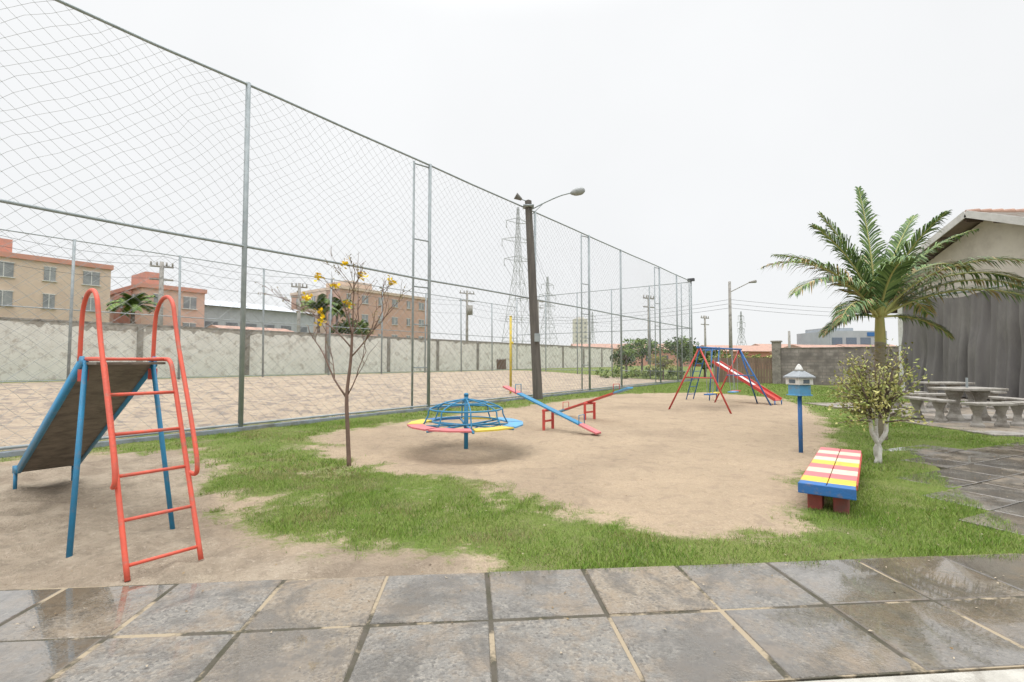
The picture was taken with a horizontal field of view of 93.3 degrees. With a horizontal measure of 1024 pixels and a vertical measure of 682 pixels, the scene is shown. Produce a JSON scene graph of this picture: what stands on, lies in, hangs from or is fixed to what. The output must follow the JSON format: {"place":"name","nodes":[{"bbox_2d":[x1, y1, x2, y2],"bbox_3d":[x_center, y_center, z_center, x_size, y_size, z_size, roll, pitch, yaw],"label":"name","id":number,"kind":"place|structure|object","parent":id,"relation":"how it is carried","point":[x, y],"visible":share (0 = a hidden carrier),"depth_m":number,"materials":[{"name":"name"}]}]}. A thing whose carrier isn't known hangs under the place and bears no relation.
{"place":"outdoors","nodes":[
{"label":"outdoors","id":0,"kind":"place"},
{"bbox_2d":[208,325,293,331],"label":"roof","id":1,"kind":"structure","parent":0,"point":[248,328],"depth_m":44.64,"materials":[{"name":"tile"}]},
{"bbox_2d":[204,300,315,332],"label":"warehouse","id":2,"kind":"structure","parent":0,"point":[255,311],"depth_m":60.22,"materials":[{"name":"metal"}]},
{"bbox_2d":[205,321,306,331],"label":"windows","id":3,"kind":"structure","parent":2,"relation":"in","point":[302,329],"depth_m":58.80,"materials":[{"name":"grey glass"}]},
{"bbox_2d":[0,365,1023,589],"bbox_3d":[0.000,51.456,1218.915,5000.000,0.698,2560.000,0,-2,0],"label":"ground","id":4,"kind":"structure","parent":0,"point":[627,423],"depth_m":6.06,"materials":[{"name":"beige sand"}]},
{"bbox_2d":[0,257,110,321],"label":"walls","id":5,"kind":"structure","parent":4,"relation":"on","point":[27,290],"depth_m":39.69,"materials":[{"name":"beige paint"}]},
{"bbox_2d":[0,262,99,310],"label":"windows","id":6,"kind":"structure","parent":5,"relation":"attached to","point":[7,300],"depth_m":39.66,"materials":[{"name":"grey glass"}]},
{"bbox_2d":[0,261,100,310],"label":"window frames","id":7,"kind":"structure","parent":5,"relation":"attached to","point":[48,281],"depth_m":39.73,"materials":[{"name":"white paint"}]},
{"bbox_2d":[0,238,113,270],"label":"parapet and trim","id":8,"kind":"structure","parent":4,"relation":"on","point":[4,251],"depth_m":39.43,"materials":[{"name":"paint"}]},
{"bbox_2d":[12,288,203,581],"bbox_3d":[-4.080,0.663,4.755,4.088,2.118,0.763,-2,-3,39],"label":"playground slide","id":9,"kind":"object","parent":4,"relation":"on","point":[90,402],"visible":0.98,"depth_m":4.23,"materials":[{"name":"orange paint"}]},
{"bbox_2d":[105,292,156,323],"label":"palm tree","id":10,"kind":"object","parent":4,"relation":"on","point":[133,302],"visible":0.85,"depth_m":41.46,"materials":[{"name":"green plant"}]},
{"bbox_2d":[109,287,204,326],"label":"walls","id":11,"kind":"structure","parent":4,"relation":"on","point":[191,313],"depth_m":45.99,"materials":[{"name":"paint"}]},
{"bbox_2d":[110,294,196,326],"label":"windows","id":12,"kind":"structure","parent":11,"relation":"attached to","point":[192,302],"depth_m":46.95,"materials":[{"name":"grey glass"}]},
{"bbox_2d":[110,293,197,326],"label":"window frames","id":13,"kind":"structure","parent":11,"relation":"attached to","point":[182,308],"depth_m":46.96,"materials":[{"name":"white paint"}]},
{"bbox_2d":[110,271,206,322],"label":"parapet and trim","id":14,"kind":"structure","parent":4,"relation":"on","point":[135,281],"depth_m":46.50,"materials":[{"name":"paint"}]},
{"bbox_2d":[149,261,173,324],"bbox_3d":[-21.556,-1.331,29.634,1.198,7.100,0.317,1,-3,-24],"label":"utility pole","id":15,"kind":"object","parent":4,"relation":"on","point":[161,277],"visible":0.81,"depth_m":29.64,"materials":[{"name":"concrete"}]},
{"bbox_2d":[0,229,516,381],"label":"sports court fence","id":16,"kind":"object","parent":4,"relation":"on","point":[72,291],"visible":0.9,"depth_m":25.43,"materials":[{"name":"metal"}]},
{"bbox_2d":[291,283,307,331],"bbox_3d":[-16.707,-0.992,37.860,1.198,7.100,0.317,1,-3,-24],"label":"utility pole","id":17,"kind":"object","parent":4,"relation":"on","point":[299,302],"visible":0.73,"depth_m":37.84,"materials":[{"name":"concrete"}]},
{"bbox_2d":[0,317,604,374],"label":"coping and piers","id":18,"kind":"object","parent":4,"relation":"on","point":[141,333],"visible":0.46,"depth_m":30.68,"materials":[{"name":"grey concrete"}]},
{"bbox_2d":[0,319,610,349],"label":"damp stain","id":19,"kind":"object","parent":18,"relation":"attached to","point":[112,327],"visible":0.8,"depth_m":28.32,"materials":[{"name":"grey concrete"}]},
{"bbox_2d":[0,320,611,380],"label":"panels","id":20,"kind":"object","parent":18,"relation":"attached to","point":[60,337],"visible":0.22,"depth_m":30.17,"materials":[{"name":"paint"}]},
{"bbox_2d":[295,294,341,332],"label":"palm tree","id":21,"kind":"object","parent":4,"relation":"on","point":[318,306],"visible":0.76,"depth_m":50.90,"materials":[{"name":"green plant"}]},
{"bbox_2d":[255,251,412,465],"bbox_3d":[-2.591,0.251,6.999,2.384,3.179,1.054,0,-2,0],"label":"flowering sapling","id":22,"kind":"object","parent":4,"relation":"on","point":[347,390],"visible":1,"depth_m":7.02,"materials":[{"name":"brown plant"}]},
{"bbox_2d":[323,297,355,333],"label":"palm tree","id":23,"kind":"object","parent":4,"relation":"on","point":[338,307],"visible":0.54,"depth_m":55.15,"materials":[{"name":"green plant"}]},
{"bbox_2d":[0,0,692,457],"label":"sports court fence","id":24,"kind":"object","parent":4,"relation":"on","point":[240,424],"visible":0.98,"depth_m":11.43,"materials":[{"name":"metal"}]},
{"bbox_2d":[331,318,373,334],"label":"distant tree","id":25,"kind":"object","parent":4,"relation":"on","point":[345,323],"visible":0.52,"depth_m":56.13,"materials":[{"name":"green plant"}]},
{"bbox_2d":[290,280,424,332],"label":"parapet and trim","id":26,"kind":"structure","parent":4,"relation":"on","point":[324,291],"depth_m":72.87,"materials":[{"name":"paint"}]},
{"bbox_2d":[291,288,426,337],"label":"walls","id":27,"kind":"structure","parent":4,"relation":"on","point":[395,313],"depth_m":75.44,"materials":[{"name":"paint"}]},
{"bbox_2d":[296,294,423,337],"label":"windows","id":28,"kind":"structure","parent":27,"relation":"attached to","point":[364,317],"depth_m":76.05,"materials":[{"name":"grey glass"}]},
{"bbox_2d":[313,293,424,337],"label":"window frames","id":29,"kind":"structure","parent":27,"relation":"attached to","point":[396,317],"depth_m":78.33,"materials":[{"name":"white paint"}]},
{"bbox_2d":[407,393,522,448],"bbox_3d":[-0.770,1.381,8.120,1.939,1.010,1.939,1,-2,-12],"label":"merry go round","id":30,"kind":"object","parent":4,"relation":"on","point":[511,424],"visible":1,"depth_m":7.97,"materials":[{"name":"teal paint"}]},
{"bbox_2d":[459,290,474,340],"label":"utility pole","id":31,"kind":"object","parent":4,"relation":"on","point":[469,309],"visible":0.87,"depth_m":51.34,"materials":[{"name":"concrete"}]},
{"bbox_2d":[497,359,505,368],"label":"utility box","id":32,"kind":"structure","parent":4,"relation":"on","point":[499,365],"depth_m":51.68,"materials":[{"name":"grey metal"}]},
{"bbox_2d":[509,316,513,393],"bbox_3d":[-0.028,0.669,21.991,0.195,3.640,0.130,0,-2,0],"label":"volleyball post","id":33,"kind":"object","parent":4,"relation":"on","point":[510,350],"visible":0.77,"depth_m":21.97,"materials":[{"name":"yellow metal"}]},
{"bbox_2d":[0,553,1023,681],"bbox_3d":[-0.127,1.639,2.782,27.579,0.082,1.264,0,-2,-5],"label":"paved walkway","id":34,"kind":"structure","parent":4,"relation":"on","point":[790,642],"depth_m":2.72,"materials":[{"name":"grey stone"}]},
{"bbox_2d":[6,426,1021,667],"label":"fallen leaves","id":35,"kind":"object","parent":4,"relation":"on","point":[514,514],"visible":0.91,"depth_m":4.66,"materials":[{"name":"brown plant"}]},
{"bbox_2d":[502,207,529,342],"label":"electricity pylon","id":36,"kind":"object","parent":4,"relation":"on","point":[518,218],"visible":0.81,"depth_m":121.01,"materials":[{"name":"metal"}]},
{"bbox_2d":[0,230,870,330],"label":"power lines","id":37,"kind":"object","parent":36,"relation":"attached to","point":[419,297],"visible":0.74,"depth_m":41.91,"materials":[{"name":"black metal"}]},
{"bbox_2d":[539,277,558,344],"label":"electricity pylon","id":38,"kind":"object","parent":4,"relation":"on","point":[547,293],"visible":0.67,"depth_m":200.74,"materials":[{"name":"metal"}]},
{"bbox_2d":[514,187,584,399],"bbox_3d":[1.475,-1.792,18.947,2.813,8.557,0.506,0,-2,0],"label":"street lamp","id":39,"kind":"object","parent":4,"relation":"on","point":[528,206],"visible":0.92,"depth_m":18.90,"materials":[{"name":"grey wood"}]},
{"bbox_2d":[503,384,600,434],"bbox_3d":[0.790,1.465,10.549,2.551,1.001,0.399,-2,-3,37],"label":"seesaw","id":40,"kind":"object","parent":4,"relation":"on","point":[559,413],"visible":0.93,"depth_m":10.42,"materials":[{"name":"teal paint"}]},
{"bbox_2d":[573,317,587,343],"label":"distant tower block","id":41,"kind":"structure","parent":4,"relation":"on","point":[585,328],"depth_m":326.08,"materials":[{"name":"beige concrete"}]},
{"bbox_2d":[576,322,585,341],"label":"windows","id":42,"kind":"structure","parent":41,"relation":"in","point":[576,322],"depth_m":326.02,"materials":[{"name":"grey glass"}]},
{"bbox_2d":[554,384,632,419],"bbox_3d":[1.980,1.548,12.347,0.397,0.984,2.804,1,-3,-29],"label":"seesaw","id":43,"kind":"object","parent":4,"relation":"on","point":[591,401],"visible":0.84,"depth_m":12.23,"materials":[{"name":"red paint"}]},
{"bbox_2d":[591,314,596,341],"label":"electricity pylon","id":44,"kind":"object","parent":4,"relation":"on","point":[592,324],"visible":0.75,"depth_m":300.52,"materials":[{"name":"metal"}]},
{"bbox_2d":[516,278,694,379],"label":"sports court fence","id":45,"kind":"object","parent":4,"relation":"on","point":[611,331],"visible":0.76,"depth_m":40.79,"materials":[{"name":"metal"}]},
{"bbox_2d":[610,340,641,373],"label":"leafy tree","id":46,"kind":"object","parent":4,"relation":"on","point":[625,356],"visible":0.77,"depth_m":41.87,"materials":[{"name":"green plant"}]},
{"bbox_2d":[595,366,684,378],"bbox_3d":[10.403,2.624,38.832,7.676,1.223,1.940,0,-2,-11],"label":"hedge","id":47,"kind":"object","parent":4,"relation":"on","point":[634,371],"visible":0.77,"depth_m":38.80,"materials":[{"name":"green plant"}]},
{"bbox_2d":[617,338,664,371],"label":"leafy tree","id":48,"kind":"object","parent":4,"relation":"on","point":[638,346],"visible":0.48,"depth_m":46.48,"materials":[{"name":"green plant"}]},
{"bbox_2d":[643,295,653,374],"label":"utility pole","id":49,"kind":"object","parent":4,"relation":"on","point":[648,326],"visible":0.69,"depth_m":43.97,"materials":[{"name":"concrete"}]},
{"bbox_2d":[622,350,689,365],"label":"walls","id":50,"kind":"structure","parent":4,"relation":"on","point":[646,362],"depth_m":90.98,"materials":[{"name":"brick"}]},
{"bbox_2d":[646,354,676,379],"bbox_3d":[11.913,2.097,38.496,2.312,2.148,2.488,0,-2,0],"label":"tree","id":51,"kind":"object","parent":4,"relation":"on","point":[665,362],"visible":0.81,"depth_m":38.30,"materials":[{"name":"green plant"}]},
{"bbox_2d":[661,336,700,377],"bbox_3d":[13.868,1.372,39.987,3.436,3.742,2.938,-2,-3,39],"label":"leafy tree","id":52,"kind":"object","parent":4,"relation":"on","point":[687,346],"visible":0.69,"depth_m":39.56,"materials":[{"name":"green plant"}]},
{"bbox_2d":[676,347,727,376],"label":"leafy tree","id":53,"kind":"object","parent":4,"relation":"on","point":[700,359],"visible":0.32,"depth_m":43.63,"materials":[{"name":"green plant"}]},
{"bbox_2d":[668,348,738,413],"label":"red frames","id":54,"kind":"structure","parent":4,"relation":"on","point":[718,387],"depth_m":14.54,"materials":[{"name":"paint"}]},
{"bbox_2d":[701,315,708,371],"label":"utility pole","id":55,"kind":"object","parent":4,"relation":"on","point":[705,318],"visible":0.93,"depth_m":60.01,"materials":[{"name":"concrete"}]},
{"bbox_2d":[693,351,771,368],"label":"walls","id":56,"kind":"structure","parent":4,"relation":"on","point":[762,353],"depth_m":86.10,"materials":[{"name":"brick"}]},
{"bbox_2d":[701,345,771,350],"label":"roof","id":57,"kind":"structure","parent":56,"relation":"on","point":[753,348],"depth_m":88.27,"materials":[{"name":"tile"}]},
{"bbox_2d":[686,349,781,404],"bbox_3d":[8.091,1.279,17.869,0.625,2.028,3.372,2,-3,-39],"label":"slide","id":58,"kind":"object","parent":4,"relation":"on","point":[771,395],"visible":0.84,"depth_m":17.86,"materials":[{"name":"red paint"}]},
{"bbox_2d":[696,346,771,405],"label":"blue beam and legs","id":59,"kind":"structure","parent":4,"relation":"on","point":[741,354],"depth_m":16.55,"materials":[{"name":"paint"}]},
{"bbox_2d":[705,349,737,393],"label":"chains","id":60,"kind":"object","parent":59,"relation":"attached to","point":[719,369],"visible":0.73,"depth_m":15.71,"materials":[{"name":"metal"}]},
{"bbox_2d":[701,352,771,367],"bbox_3d":[16.376,1.346,34.211,5.826,1.247,1.146,-2,-3,37],"label":"hedge","id":61,"kind":"object","parent":4,"relation":"on","point":[728,355],"visible":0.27,"depth_m":34.70,"materials":[{"name":"green plant"}]},
{"bbox_2d":[737,311,746,344],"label":"electricity pylon","id":62,"kind":"object","parent":4,"relation":"on","point":[741,323],"visible":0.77,"depth_m":200.33,"materials":[{"name":"metal"}]},
{"bbox_2d":[713,357,771,383],"bbox_3d":[15.815,2.008,32.965,4.000,1.788,0.080,-2,-3,37],"label":"wooden fence","id":63,"kind":"object","parent":4,"relation":"on","point":[760,368],"visible":0.51,"depth_m":32.70,"materials":[{"name":"brown wood"}]},
{"bbox_2d":[728,280,756,356],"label":"street lamp","id":64,"kind":"object","parent":4,"relation":"on","point":[730,314],"visible":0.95,"depth_m":40.03,"materials":[{"name":"concrete"}]},
{"bbox_2d":[788,331,790,347],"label":"utility pole","id":65,"kind":"object","parent":4,"relation":"on","point":[789,341],"visible":0.35,"depth_m":49.97,"materials":[{"name":"concrete"}]},
{"bbox_2d":[783,364,815,452],"bbox_3d":[4.740,1.129,7.960,0.330,1.500,0.330,1,-2,-14],"label":"bird feeder box","id":66,"kind":"object","parent":4,"relation":"on","point":[799,380],"visible":0.97,"depth_m":7.91,"materials":[{"name":"blue paint"}]},
{"bbox_2d":[798,447,861,513],"bbox_3d":[3.852,1.629,5.767,0.494,0.320,2.526,-2,-3,37],"label":"painted bench","id":67,"kind":"object","parent":4,"relation":"on","point":[834,473],"visible":0.98,"depth_m":5.06,"materials":[{"name":"blue paint"}]},
{"bbox_2d":[770,340,898,383],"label":"pier and coping","id":68,"kind":"structure","parent":4,"relation":"on","point":[776,362],"depth_m":31.55,"materials":[{"name":"grey concrete"}]},
{"bbox_2d":[781,347,899,385],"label":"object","id":69,"kind":"structure","parent":4,"relation":"on","point":[821,364],"depth_m":30.03,"materials":[{"name":"concrete"}]},
{"bbox_2d":[797,328,886,344],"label":"walls","id":70,"kind":"structure","parent":4,"relation":"on","point":[809,337],"depth_m":86.38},
{"bbox_2d":[867,332,874,335],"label":"blue sign","id":71,"kind":"object","parent":70,"relation":"attached to","point":[870,333],"visible":0.36,"depth_m":85.03,"materials":[{"name":"paint"}]},
{"bbox_2d":[822,338,932,462],"bbox_3d":[5.423,0.898,7.237,1.392,1.887,1.331,-1,-2,15],"label":"variegated shrub","id":72,"kind":"object","parent":4,"relation":"on","point":[863,400],"visible":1,"depth_m":7.12,"materials":[{"name":"green plant"}]},
{"bbox_2d":[761,186,1023,439],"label":"palm tree","id":73,"kind":"object","parent":4,"relation":"on","point":[879,295],"visible":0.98,"depth_m":9.18,"materials":[{"name":"green plant"}]},
{"bbox_2d":[897,293,907,389],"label":"pillars","id":74,"kind":"structure","parent":4,"relation":"on","point":[900,328],"depth_m":22.24,"materials":[{"name":"white paint"}]},
{"bbox_2d":[800,669,1023,681],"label":"concrete kerb","id":75,"kind":"structure","parent":4,"relation":"on","point":[1012,675],"depth_m":2.25,"materials":[{"name":"white concrete"}]},
{"bbox_2d":[0,382,1023,576],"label":"grass","id":76,"kind":"structure","parent":0,"point":[948,533],"depth_m":4.81,"materials":[{"name":"green plant"}]},
{"bbox_2d":[0,0,1023,346],"label":"sky","id":77,"kind":"structure","parent":0,"point":[704,140],"materials":[{"name":"white"}]},
{"bbox_2d":[571,344,619,348],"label":"roof","id":78,"kind":"structure","parent":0,"point":[603,345],"depth_m":108.35,"materials":[{"name":"tile"}]},
{"bbox_2d":[753,344,796,347],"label":"roof","id":79,"kind":"structure","parent":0,"point":[783,345],"depth_m":98.44,"materials":[{"name":"tile"}]},
{"bbox_2d":[770,345,842,352],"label":"roof","id":80,"kind":"structure","parent":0,"point":[794,346],"depth_m":74.09,"materials":[{"name":"tile"}]},
{"bbox_2d":[836,344,895,346],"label":"roof","id":81,"kind":"structure","parent":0,"point":[854,345],"depth_m":84.06,"materials":[{"name":"tile"}]},
{"bbox_2d":[804,392,1023,436],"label":"patio floor","id":82,"kind":"structure","parent":0,"point":[967,413],"depth_m":11.73,"materials":[{"name":"concrete"}]},
{"bbox_2d":[890,390,927,408],"bbox_3d":[12.400,1.829,15.238,0.380,0.540,1.300,0,-2,4],"label":"concrete bench","id":83,"kind":"object","parent":82,"relation":"on","point":[896,404],"visible":0.15,"depth_m":15.16,"materials":[{"name":"grey concrete"}]},
{"bbox_2d":[908,393,947,412],"bbox_3d":[12.000,1.771,13.839,1.100,0.540,0.380,0,-2,-6],"label":"concrete bench","id":84,"kind":"object","parent":82,"relation":"on","point":[939,396],"visible":0.52,"depth_m":13.72,"materials":[{"name":"grey concrete"}]},
{"bbox_2d":[903,396,955,422],"bbox_3d":[10.400,1.699,12.090,0.380,0.540,1.300,0,-2,7],"label":"concrete bench","id":85,"kind":"object","parent":82,"relation":"on","point":[939,405],"visible":0.86,"depth_m":11.70,"materials":[{"name":"grey concrete"}]},
{"bbox_2d":[912,381,974,407],"bbox_3d":[13.600,1.697,15.243,1.350,0.805,0.800,0,-2,-6],"label":"concrete table","id":86,"kind":"object","parent":82,"relation":"on","point":[938,384],"visible":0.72,"depth_m":15.10,"materials":[{"name":"grey concrete"}]},
{"bbox_2d":[903,220,1023,399],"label":"walls","id":87,"kind":"structure","parent":82,"relation":"on","point":[991,238],"depth_m":18.52,"materials":[{"name":"beige paint"}]},
{"bbox_2d":[855,219,1000,312],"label":"rafters","id":88,"kind":"object","parent":87,"relation":"attached to","point":[954,240],"visible":0.21,"depth_m":19.65,"materials":[{"name":"wood"}]},
{"bbox_2d":[852,218,983,309],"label":"roof deck","id":89,"kind":"structure","parent":88,"relation":"on","point":[962,226],"depth_m":19.56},
{"bbox_2d":[844,210,1023,309],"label":"bargeboard","id":90,"kind":"object","parent":89,"relation":"attached to","point":[1001,218],"visible":0.58,"depth_m":18.16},
{"bbox_2d":[965,208,1023,211],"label":"ridge tiles","id":91,"kind":"object","parent":89,"relation":"on","point":[999,210],"visible":0.62,"depth_m":18.39,"materials":[{"name":"ceramic"}]},
{"bbox_2d":[913,283,1023,299],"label":"curtain rail","id":92,"kind":"object","parent":87,"relation":"attached to","point":[995,287],"visible":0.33,"depth_m":18.75,"materials":[{"name":"metal"}]},
{"bbox_2d":[901,289,1023,400],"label":"canvas curtain","id":93,"kind":"object","parent":92,"relation":"hanging from","point":[985,348],"visible":0.8,"depth_m":18.44,"materials":[{"name":"grey fabric"}]},
{"bbox_2d":[927,378,1008,420],"bbox_3d":[11.350,1.442,12.051,1.350,1.050,0.800,0,-2,-6],"label":"concrete table","id":94,"kind":"object","parent":82,"relation":"on","point":[980,394],"visible":0.93,"depth_m":11.92,"materials":[{"name":"concrete"}]},
{"bbox_2d":[964,391,1006,408],"bbox_3d":[14.800,1.829,15.238,0.380,0.540,1.300,0,-2,4],"label":"concrete bench","id":95,"kind":"object","parent":82,"relation":"on","point":[971,397],"visible":0.45,"depth_m":14.83,"materials":[{"name":"grey concrete"}]},
{"bbox_2d":[961,402,1017,427],"bbox_3d":[10.650,1.646,10.791,0.950,0.540,0.380,0,-2,-3],"label":"concrete bench","id":96,"kind":"object","parent":82,"relation":"on","point":[977,408],"visible":1,"depth_m":10.71,"materials":[{"name":"grey concrete"}]},
{"bbox_2d":[987,396,1023,420],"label":"concrete bench","id":97,"kind":"object","parent":82,"relation":"on","point":[997,398],"visible":0.58,"depth_m":12.35,"materials":[{"name":"grey concrete"}]},
{"bbox_2d":[1001,401,1023,425],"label":"concrete bench","id":98,"kind":"object","parent":82,"relation":"on","point":[1017,420],"visible":0.79,"depth_m":10.92,"materials":[{"name":"grey concrete"}]},
{"bbox_2d":[884,442,1023,534],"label":"paved side path","id":99,"kind":"structure","parent":0,"point":[963,468],"depth_m":6.24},
{"bbox_2d":[985,212,1023,216],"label":"roof tiles","id":100,"kind":"object","parent":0,"point":[1019,214],"visible":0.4,"depth_m":17.74,"materials":[{"name":"orange tile"}]},
{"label":"walls","id":101,"kind":"object","parent":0,"visible":0},
{"bbox_2d":[832,338,870,343],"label":"windows","id":102,"kind":"structure","parent":101,"relation":"attached to","point":[852,340],"depth_m":85.02,"materials":[{"name":"glass"}]}
]}

